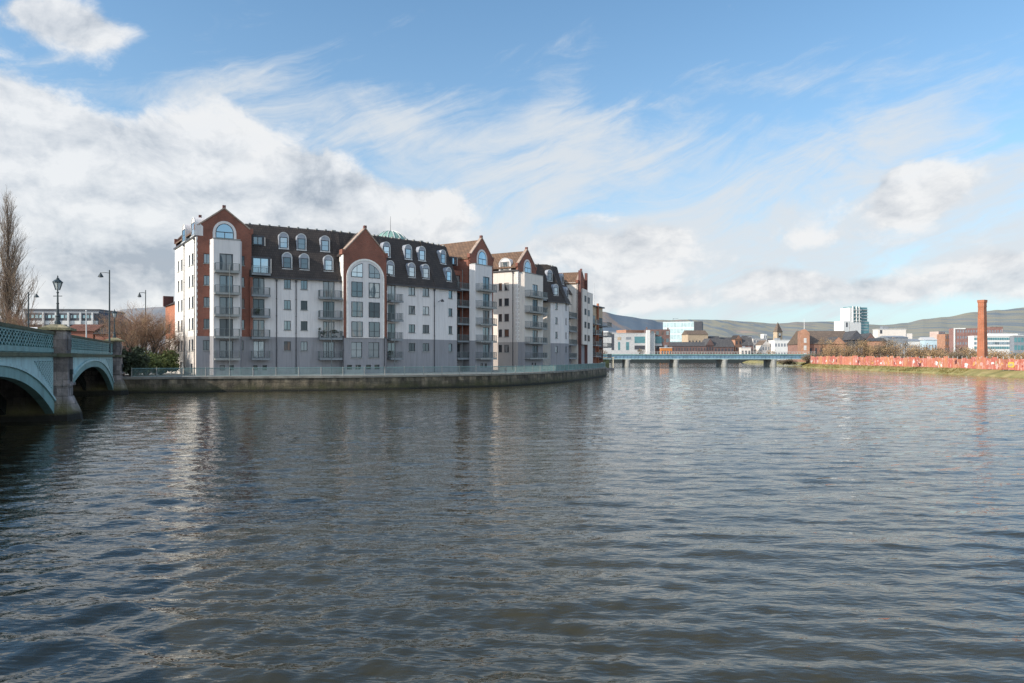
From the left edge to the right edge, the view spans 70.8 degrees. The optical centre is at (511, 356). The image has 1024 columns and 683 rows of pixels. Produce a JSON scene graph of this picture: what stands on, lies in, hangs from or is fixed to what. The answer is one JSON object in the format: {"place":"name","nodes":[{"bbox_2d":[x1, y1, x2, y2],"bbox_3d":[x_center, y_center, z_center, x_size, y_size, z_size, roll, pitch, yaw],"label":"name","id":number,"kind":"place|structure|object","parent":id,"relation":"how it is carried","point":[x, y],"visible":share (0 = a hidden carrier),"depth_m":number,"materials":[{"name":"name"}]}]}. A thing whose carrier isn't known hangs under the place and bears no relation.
{"place":"outdoors","nodes":[
{"label":"outdoors","id":0,"kind":"place"},
{"bbox_2d":[23,309,129,326],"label":"office building","id":1,"kind":"structure","parent":0,"point":[69,317],"depth_m":212.56,"materials":[{"name":"concrete"}]},
{"bbox_2d":[1,307,164,352],"bbox_3d":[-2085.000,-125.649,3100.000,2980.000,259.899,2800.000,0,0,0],"label":"hills","id":2,"kind":"structure","parent":0,"point":[156,310],"depth_m":3367.86,"materials":[{"name":"grey"}]},
{"bbox_2d":[70,324,104,338],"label":"brick house","id":3,"kind":"structure","parent":0,"point":[82,333],"depth_m":151.01,"materials":[{"name":"red brick"}]},
{"bbox_2d":[93,328,135,350],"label":"brick house","id":4,"kind":"structure","parent":0,"point":[104,335],"depth_m":150.28,"materials":[{"name":"red brick"}]},
{"bbox_2d":[123,369,606,392],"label":"quay wall","id":5,"kind":"structure","parent":0,"point":[233,385],"depth_m":93.13,"materials":[{"name":"stone"}]},
{"bbox_2d":[123,367,606,378],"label":"quay kerb","id":6,"kind":"structure","parent":5,"relation":"on","point":[247,377],"depth_m":93.38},
{"bbox_2d":[131,362,604,376],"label":"quay railing","id":7,"kind":"object","parent":6,"relation":"on","point":[399,370],"visible":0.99,"depth_m":94.63,"materials":[{"name":"metal"}]},
{"bbox_2d":[378,216,406,238],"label":"domed tower","id":8,"kind":"structure","parent":0,"point":[391,233],"depth_m":167.65,"materials":[{"name":"metal"}]},
{"bbox_2d":[123,360,779,376],"bbox_3d":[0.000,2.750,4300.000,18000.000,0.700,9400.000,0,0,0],"label":"ground","id":9,"kind":"structure","parent":0,"point":[419,373],"depth_m":100.80,"materials":[{"name":"grey concrete"}]},
{"bbox_2d":[0,184,44,325],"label":"poplar tree","id":10,"kind":"object","parent":9,"relation":"on","point":[10,290],"visible":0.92,"depth_m":111.64,"materials":[{"name":"brown plant"}]},
{"bbox_2d":[0,301,47,326],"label":"bare tree","id":11,"kind":"object","parent":9,"relation":"on","point":[21,320],"visible":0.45,"depth_m":99.48,"materials":[{"name":"brown plant"}]},
{"bbox_2d":[0,306,60,326],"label":"bare tree","id":12,"kind":"object","parent":9,"relation":"on","point":[30,317],"visible":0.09,"depth_m":116.38,"materials":[{"name":"brown plant"}]},
{"bbox_2d":[0,322,128,422],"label":"road bridge","id":13,"kind":"structure","parent":9,"relation":"on","point":[48,372],"depth_m":48.10,"materials":[{"name":"teal paint"}]},
{"bbox_2d":[52,275,62,323],"bbox_3d":[-31.258,-3.936,49.540,0.610,3.392,0.643,0,0,-22],"label":"bridge lamp","id":14,"kind":"object","parent":13,"relation":"on","point":[57,282],"visible":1,"depth_m":49.46,"materials":[{"name":"metal"}]},
{"bbox_2d":[98,270,110,352],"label":"street lamp","id":15,"kind":"object","parent":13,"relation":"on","point":[100,275],"visible":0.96,"depth_m":79.93,"materials":[{"name":"metal"}]},
{"bbox_2d":[76,299,170,352],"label":"bare bush","id":16,"kind":"object","parent":9,"relation":"on","point":[131,339],"visible":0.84,"depth_m":96.81,"materials":[{"name":"brown plant"}]},
{"bbox_2d":[88,302,184,354],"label":"bare bush","id":17,"kind":"object","parent":9,"relation":"on","point":[163,332],"visible":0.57,"depth_m":100.13,"materials":[{"name":"brown plant"}]},
{"bbox_2d":[122,346,153,375],"bbox_3d":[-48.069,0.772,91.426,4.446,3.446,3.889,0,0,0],"label":"evergreen bush","id":18,"kind":"object","parent":9,"relation":"on","point":[135,359],"visible":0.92,"depth_m":90.72,"materials":[{"name":"green plant"}]},
{"bbox_2d":[124,349,170,374],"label":"evergreen bush","id":19,"kind":"object","parent":9,"relation":"on","point":[159,362],"visible":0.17,"depth_m":96.19,"materials":[{"name":"green plant"}]},
{"bbox_2d":[121,326,179,373],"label":"bare bush","id":20,"kind":"object","parent":9,"relation":"on","point":[177,344],"visible":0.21,"depth_m":105.71,"materials":[{"name":"brown plant"}]},
{"bbox_2d":[149,346,181,374],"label":"evergreen bush","id":21,"kind":"object","parent":9,"relation":"on","point":[174,358],"visible":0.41,"depth_m":98.40,"materials":[{"name":"green plant"}]},
{"bbox_2d":[163,205,496,374],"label":"apartment building","id":22,"kind":"structure","parent":9,"relation":"on","point":[373,299],"depth_m":104.92,"materials":[{"name":"white paint"}]},
{"bbox_2d":[203,340,209,350],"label":"window","id":23,"kind":"structure","parent":22,"relation":"in","point":[206,343],"depth_m":96.71,"materials":[{"name":"glass"}]},
{"bbox_2d":[216,224,233,238],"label":"arched window","id":24,"kind":"structure","parent":22,"relation":"in","point":[223,230],"depth_m":97.64,"materials":[{"name":"glass"}]},
{"bbox_2d":[219,340,232,357],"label":"balcony door","id":25,"kind":"structure","parent":22,"relation":"in","point":[223,345],"depth_m":96.97,"materials":[{"name":"paint"}]},
{"bbox_2d":[219,319,232,335],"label":"balcony door","id":26,"kind":"structure","parent":22,"relation":"in","point":[223,323],"depth_m":96.97,"materials":[{"name":"paint"}]},
{"bbox_2d":[219,297,232,314],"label":"balcony door","id":27,"kind":"structure","parent":22,"relation":"in","point":[223,301],"depth_m":96.97,"materials":[{"name":"paint"}]},
{"bbox_2d":[219,275,232,292],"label":"balcony door","id":28,"kind":"structure","parent":22,"relation":"in","point":[223,279],"depth_m":96.97,"materials":[{"name":"paint"}]},
{"bbox_2d":[219,253,232,270],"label":"balcony door","id":29,"kind":"structure","parent":22,"relation":"in","point":[223,258],"depth_m":97.04,"materials":[{"name":"paint"}]},
{"bbox_2d":[253,341,263,357],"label":"balcony door","id":30,"kind":"structure","parent":22,"relation":"in","point":[257,345],"depth_m":99.95,"materials":[{"name":"paint"}]},
{"bbox_2d":[253,320,263,335],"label":"balcony door","id":31,"kind":"structure","parent":22,"relation":"in","point":[257,324],"depth_m":99.95,"materials":[{"name":"paint"}]},
{"bbox_2d":[253,299,263,315],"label":"balcony door","id":32,"kind":"structure","parent":22,"relation":"in","point":[257,303],"depth_m":99.95,"materials":[{"name":"paint"}]},
{"bbox_2d":[253,278,263,294],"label":"balcony door","id":33,"kind":"structure","parent":22,"relation":"in","point":[257,282],"depth_m":99.95,"materials":[{"name":"paint"}]},
{"bbox_2d":[284,321,290,330],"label":"window","id":34,"kind":"structure","parent":22,"relation":"in","point":[287,324],"depth_m":101.90,"materials":[{"name":"glass"}]},
{"bbox_2d":[284,300,290,309],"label":"window","id":35,"kind":"structure","parent":22,"relation":"in","point":[287,303],"depth_m":101.89,"materials":[{"name":"glass"}]},
{"bbox_2d":[284,341,290,350],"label":"window","id":36,"kind":"structure","parent":22,"relation":"in","point":[287,344],"depth_m":101.90,"materials":[{"name":"glass"}]},
{"bbox_2d":[323,342,333,357],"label":"balcony door","id":37,"kind":"structure","parent":22,"relation":"in","point":[326,345],"depth_m":104.66,"materials":[{"name":"paint"}]},
{"bbox_2d":[323,322,333,337],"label":"balcony door","id":38,"kind":"structure","parent":22,"relation":"in","point":[326,325],"depth_m":104.67,"materials":[{"name":"paint"}]},
{"bbox_2d":[323,301,333,317],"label":"balcony door","id":39,"kind":"structure","parent":22,"relation":"in","point":[326,305],"depth_m":104.67,"materials":[{"name":"paint"}]},
{"bbox_2d":[323,281,333,296],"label":"balcony door","id":40,"kind":"structure","parent":22,"relation":"in","point":[327,285],"depth_m":104.67,"materials":[{"name":"paint"}]},
{"bbox_2d":[351,342,361,357],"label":"window","id":41,"kind":"structure","parent":22,"relation":"in","point":[356,347],"depth_m":106.04,"materials":[{"name":"glass"}]},
{"bbox_2d":[351,321,362,336],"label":"window","id":42,"kind":"structure","parent":22,"relation":"in","point":[356,327],"depth_m":105.80,"materials":[{"name":"glass"}]},
{"bbox_2d":[351,301,362,316],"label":"window","id":43,"kind":"structure","parent":22,"relation":"in","point":[356,307],"depth_m":105.80,"materials":[{"name":"glass"}]},
{"bbox_2d":[351,281,362,296],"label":"window","id":44,"kind":"structure","parent":22,"relation":"in","point":[356,287],"depth_m":105.80,"materials":[{"name":"glass"}]},
{"bbox_2d":[351,263,362,276],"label":"quarter arch window","id":45,"kind":"structure","parent":22,"relation":"in","point":[357,271],"depth_m":105.85,"materials":[{"name":"glass"}]},
{"bbox_2d":[369,342,378,357],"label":"window","id":46,"kind":"structure","parent":22,"relation":"in","point":[373,346],"depth_m":107.68,"materials":[{"name":"glass"}]},
{"bbox_2d":[369,322,379,336],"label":"window","id":47,"kind":"structure","parent":22,"relation":"in","point":[374,327],"depth_m":107.44,"materials":[{"name":"glass"}]},
{"bbox_2d":[369,302,379,317],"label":"window","id":48,"kind":"structure","parent":22,"relation":"in","point":[374,308],"depth_m":107.44,"materials":[{"name":"glass"}]},
{"bbox_2d":[369,283,379,297],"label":"window","id":49,"kind":"structure","parent":22,"relation":"in","point":[374,288],"depth_m":107.44,"materials":[{"name":"glass"}]},
{"bbox_2d":[369,264,379,278],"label":"quarter arch window","id":50,"kind":"structure","parent":22,"relation":"in","point":[373,272],"depth_m":107.34,"materials":[{"name":"glass"}]},
{"bbox_2d":[388,343,393,357],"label":"balcony door","id":51,"kind":"structure","parent":22,"relation":"in","point":[390,345],"depth_m":110.39,"materials":[{"name":"paint"}]},
{"bbox_2d":[388,323,393,337],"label":"balcony door","id":52,"kind":"structure","parent":22,"relation":"in","point":[390,326],"depth_m":110.39,"materials":[{"name":"paint"}]},
{"bbox_2d":[388,304,393,319],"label":"balcony door","id":53,"kind":"structure","parent":22,"relation":"in","point":[390,307],"depth_m":110.39,"materials":[{"name":"paint"}]},
{"bbox_2d":[388,285,394,300],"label":"balcony door","id":54,"kind":"structure","parent":22,"relation":"in","point":[391,289],"depth_m":110.39,"materials":[{"name":"paint"}]},
{"bbox_2d":[478,251,485,264],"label":"arched window","id":55,"kind":"structure","parent":22,"relation":"in","point":[482,257],"depth_m":125.58,"materials":[{"name":"glass"}]},
{"bbox_2d":[483,344,488,356],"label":"balcony door","id":56,"kind":"structure","parent":22,"relation":"in","point":[485,346],"depth_m":125.25,"materials":[{"name":"paint"}]},
{"bbox_2d":[593,297,611,362],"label":"apartment building","id":57,"kind":"structure","parent":9,"relation":"on","point":[598,343],"depth_m":192.30,"materials":[{"name":"red brick"}]},
{"bbox_2d":[603,330,654,353],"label":"office block","id":58,"kind":"structure","parent":9,"relation":"on","point":[629,343],"depth_m":606.12,"materials":[{"name":"concrete"}]},
{"bbox_2d":[616,330,643,332],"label":"brick building","id":59,"kind":"structure","parent":9,"relation":"on","point":[629,331],"depth_m":623.78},
{"bbox_2d":[644,327,669,353],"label":"brick building","id":60,"kind":"structure","parent":9,"relation":"on","point":[662,337],"depth_m":611.47,"materials":[{"name":"brown brick"}]},
{"bbox_2d":[659,345,671,353],"bbox_3d":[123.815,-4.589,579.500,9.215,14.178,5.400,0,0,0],"label":"bus shelter","id":61,"kind":"object","parent":9,"relation":"on","point":[665,350],"visible":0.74,"depth_m":577.00,"materials":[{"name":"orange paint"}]},
{"bbox_2d":[663,318,702,341],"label":"office building","id":62,"kind":"structure","parent":9,"relation":"on","point":[677,329],"depth_m":688.20,"materials":[{"name":"grey metal"}]},
{"bbox_2d":[609,359,762,362],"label":"embankment wall","id":63,"kind":"structure","parent":9,"relation":"on","point":[680,360],"depth_m":556.00,"materials":[{"name":"grey stone"}]},
{"bbox_2d":[669,342,705,353],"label":"warehouse row","id":64,"kind":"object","parent":9,"relation":"on","point":[689,347],"visible":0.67,"depth_m":597.00,"materials":[{"name":"brick"}]},
{"bbox_2d":[682,330,708,341],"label":"stone hall","id":65,"kind":"structure","parent":9,"relation":"on","point":[694,335],"depth_m":663.63,"materials":[{"name":"beige stone"}]},
{"bbox_2d":[702,338,714,353],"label":"gabled house","id":66,"kind":"structure","parent":9,"relation":"on","point":[709,344],"depth_m":597.65,"materials":[{"name":"brick"}]},
{"bbox_2d":[603,352,833,365],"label":"girder bridge","id":67,"kind":"structure","parent":9,"relation":"on","point":[723,358],"depth_m":328.00,"materials":[{"name":"teal paint"}]},
{"bbox_2d":[711,339,733,353],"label":"gabled house","id":68,"kind":"structure","parent":9,"relation":"on","point":[725,346],"depth_m":599.38,"materials":[{"name":"brick"}]},
{"bbox_2d":[730,335,742,353],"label":"brick tower","id":69,"kind":"structure","parent":9,"relation":"on","point":[737,340],"depth_m":602.14,"materials":[{"name":"brown brick"}]},
{"bbox_2d":[739,346,750,353],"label":"white shed","id":70,"kind":"structure","parent":9,"relation":"on","point":[743,349],"depth_m":591.00,"materials":[{"name":"concrete"}]},
{"bbox_2d":[741,337,752,353],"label":"dark roof house","id":71,"kind":"structure","parent":9,"relation":"on","point":[747,341],"depth_m":604.49,"materials":[{"name":"brick"}]},
{"bbox_2d":[751,336,765,353],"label":"cream building","id":72,"kind":"structure","parent":9,"relation":"on","point":[755,341],"depth_m":625.72,"materials":[{"name":"concrete"}]},
{"bbox_2d":[756,340,769,353],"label":"cream building","id":73,"kind":"structure","parent":9,"relation":"on","point":[763,345],"depth_m":614.80,"materials":[{"name":"white tile"}]},
{"bbox_2d":[773,323,782,339],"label":"clock tower","id":74,"kind":"structure","parent":9,"relation":"on","point":[777,332],"depth_m":663.23,"materials":[{"name":"beige stone"}]},
{"bbox_2d":[768,338,789,359],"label":"white building","id":75,"kind":"structure","parent":9,"relation":"on","point":[777,345],"depth_m":609.55,"materials":[{"name":"white paint"}]},
{"bbox_2d":[787,327,844,361],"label":"warehouse","id":76,"kind":"structure","parent":9,"relation":"on","point":[804,340],"depth_m":357.07,"materials":[{"name":"red brick"}]},
{"bbox_2d":[824,336,845,354],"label":"gabled house","id":77,"kind":"structure","parent":9,"relation":"on","point":[839,339],"depth_m":339.47,"materials":[{"name":"orange brick"}]},
{"bbox_2d":[822,338,847,356],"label":"winter tree","id":78,"kind":"object","parent":9,"relation":"on","point":[837,351],"visible":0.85,"depth_m":290.21,"materials":[{"name":"brown plant"}]},
{"bbox_2d":[833,342,860,356],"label":"winter tree","id":79,"kind":"object","parent":9,"relation":"on","point":[848,350],"visible":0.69,"depth_m":284.65,"materials":[{"name":"brown plant"}]},
{"bbox_2d":[834,306,868,333],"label":"tower block","id":80,"kind":"structure","parent":9,"relation":"on","point":[853,318],"depth_m":622.68,"materials":[{"name":"concrete"}]},
{"bbox_2d":[842,330,863,356],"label":"gabled house","id":81,"kind":"structure","parent":9,"relation":"on","point":[853,336],"depth_m":344.81,"materials":[{"name":"stone"}]},
{"bbox_2d":[850,339,871,356],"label":"winter tree","id":82,"kind":"object","parent":9,"relation":"on","point":[857,354],"visible":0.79,"depth_m":274.40,"materials":[{"name":"brown plant"}]},
{"bbox_2d":[858,339,871,356],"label":"winter tree","id":83,"kind":"object","parent":9,"relation":"on","point":[865,348],"visible":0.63,"depth_m":276.94,"materials":[{"name":"brown plant"}]},
{"bbox_2d":[868,344,883,357],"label":"winter tree","id":84,"kind":"object","parent":9,"relation":"on","point":[872,349],"visible":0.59,"depth_m":270.43,"materials":[{"name":"brown plant"}]},
{"bbox_2d":[874,337,892,356],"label":"winter tree","id":85,"kind":"object","parent":9,"relation":"on","point":[881,348],"visible":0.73,"depth_m":263.02,"materials":[{"name":"brown plant"}]},
{"bbox_2d":[877,337,901,357],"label":"winter tree","id":86,"kind":"object","parent":9,"relation":"on","point":[891,353],"visible":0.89,"depth_m":260.22,"materials":[{"name":"brown plant"}]},
{"bbox_2d":[872,326,911,338],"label":"long building","id":87,"kind":"structure","parent":9,"relation":"on","point":[883,331],"depth_m":559.54,"materials":[{"name":"concrete"}]},
{"bbox_2d":[889,343,916,357],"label":"winter tree","id":88,"kind":"object","parent":9,"relation":"on","point":[899,351],"visible":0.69,"depth_m":258.11,"materials":[{"name":"brown plant"}]},
{"bbox_2d":[897,339,921,357],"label":"winter tree","id":89,"kind":"object","parent":9,"relation":"on","point":[908,347],"visible":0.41,"depth_m":263.83,"materials":[{"name":"brown plant"}]},
{"bbox_2d":[903,344,930,357],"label":"winter tree","id":90,"kind":"object","parent":9,"relation":"on","point":[921,351],"visible":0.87,"depth_m":244.85,"materials":[{"name":"brown plant"}]},
{"bbox_2d":[924,345,949,357],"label":"winter tree","id":91,"kind":"object","parent":9,"relation":"on","point":[942,353],"visible":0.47,"depth_m":233.16,"materials":[{"name":"brown plant"}]},
{"bbox_2d":[937,334,948,354],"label":"brick block","id":92,"kind":"structure","parent":9,"relation":"on","point":[943,340],"depth_m":611.64,"materials":[{"name":"brown brick"}]},
{"bbox_2d":[959,348,976,358],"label":"winter tree","id":93,"kind":"object","parent":9,"relation":"on","point":[973,354],"visible":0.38,"depth_m":245.00,"materials":[{"name":"brown plant"}]},
{"bbox_2d":[949,328,1001,355],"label":"brick block","id":94,"kind":"structure","parent":9,"relation":"on","point":[958,336],"depth_m":599.47,"materials":[{"name":"red brick"}]},
{"bbox_2d":[977,300,987,357],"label":"brick chimney","id":95,"kind":"object","parent":9,"relation":"on","point":[982,347],"visible":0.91,"depth_m":195.43,"materials":[{"name":"orange brick"}]},
{"bbox_2d":[989,350,1012,358],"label":"winter tree","id":96,"kind":"object","parent":9,"relation":"on","point":[999,355],"visible":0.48,"depth_m":211.58,"materials":[{"name":"brown plant"}]},
{"bbox_2d":[0,363,1023,682],"bbox_3d":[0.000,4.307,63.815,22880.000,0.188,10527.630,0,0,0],"label":"water","id":97,"kind":"structure","parent":0,"point":[704,523],"depth_m":17.57,"materials":[{"name":"liquid"}]},
{"bbox_2d":[603,357,613,369],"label":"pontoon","id":98,"kind":"object","parent":97,"relation":"on","point":[606,361],"visible":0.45,"depth_m":234.80,"materials":[{"name":"metal"}]},
{"bbox_2d":[0,0,1023,324],"label":"sky","id":99,"kind":"structure","parent":0,"point":[763,161],"materials":[{"name":"blue"}]},
{"bbox_2d":[491,247,592,369],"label":"apartment building","id":100,"kind":"structure","parent":0,"point":[542,314],"depth_m":139.48,"materials":[{"name":"white paint"}]},
{"bbox_2d":[603,312,662,331],"bbox_3d":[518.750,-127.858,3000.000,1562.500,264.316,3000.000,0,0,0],"label":"hills","id":101,"kind":"structure","parent":0,"point":[619,322],"depth_m":3166.42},
{"bbox_2d":[649,307,1023,339],"bbox_3d":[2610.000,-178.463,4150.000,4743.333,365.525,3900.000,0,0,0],"label":"hills","id":102,"kind":"structure","parent":0,"point":[1010,321],"depth_m":4477.49,"materials":[{"name":"green plant"}]},
{"bbox_2d":[861,333,874,354],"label":"gabled house","id":103,"kind":"structure","parent":0,"point":[865,336],"depth_m":345.90,"materials":[{"name":"brick"}]},
{"bbox_2d":[867,338,886,355],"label":"brick house","id":104,"kind":"structure","parent":0,"point":[873,341],"depth_m":330.91,"materials":[{"name":"brick"}]},
{"bbox_2d":[742,360,1023,377],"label":"river bank","id":105,"kind":"structure","parent":0,"point":[1000,373],"depth_m":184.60,"materials":[{"name":"green plant"}]},
{"bbox_2d":[811,356,1023,370],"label":"hoarding fence","id":106,"kind":"object","parent":105,"relation":"on","point":[992,363],"visible":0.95,"depth_m":198.30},
{"bbox_2d":[877,336,908,357],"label":"grey shed","id":107,"kind":"structure","parent":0,"point":[900,338],"depth_m":430.00,"materials":[{"name":"metal"}]},
{"bbox_2d":[908,339,919,350],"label":"white house","id":108,"kind":"structure","parent":0,"point":[916,341],"depth_m":470.00,"materials":[{"name":"white paint"}]},
{"bbox_2d":[918,337,936,350],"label":"glass shed","id":109,"kind":"structure","parent":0,"point":[930,341],"depth_m":479.97,"materials":[{"name":"glass"}]},
{"bbox_2d":[968,333,1017,356],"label":"office building","id":110,"kind":"structure","parent":0,"point":[999,341],"depth_m":449.56,"materials":[{"name":"grey metal"}]},
{"bbox_2d":[1009,333,1023,356],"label":"office building","id":111,"kind":"structure","parent":0,"point":[1016,343],"depth_m":399.87,"materials":[{"name":"concrete"}]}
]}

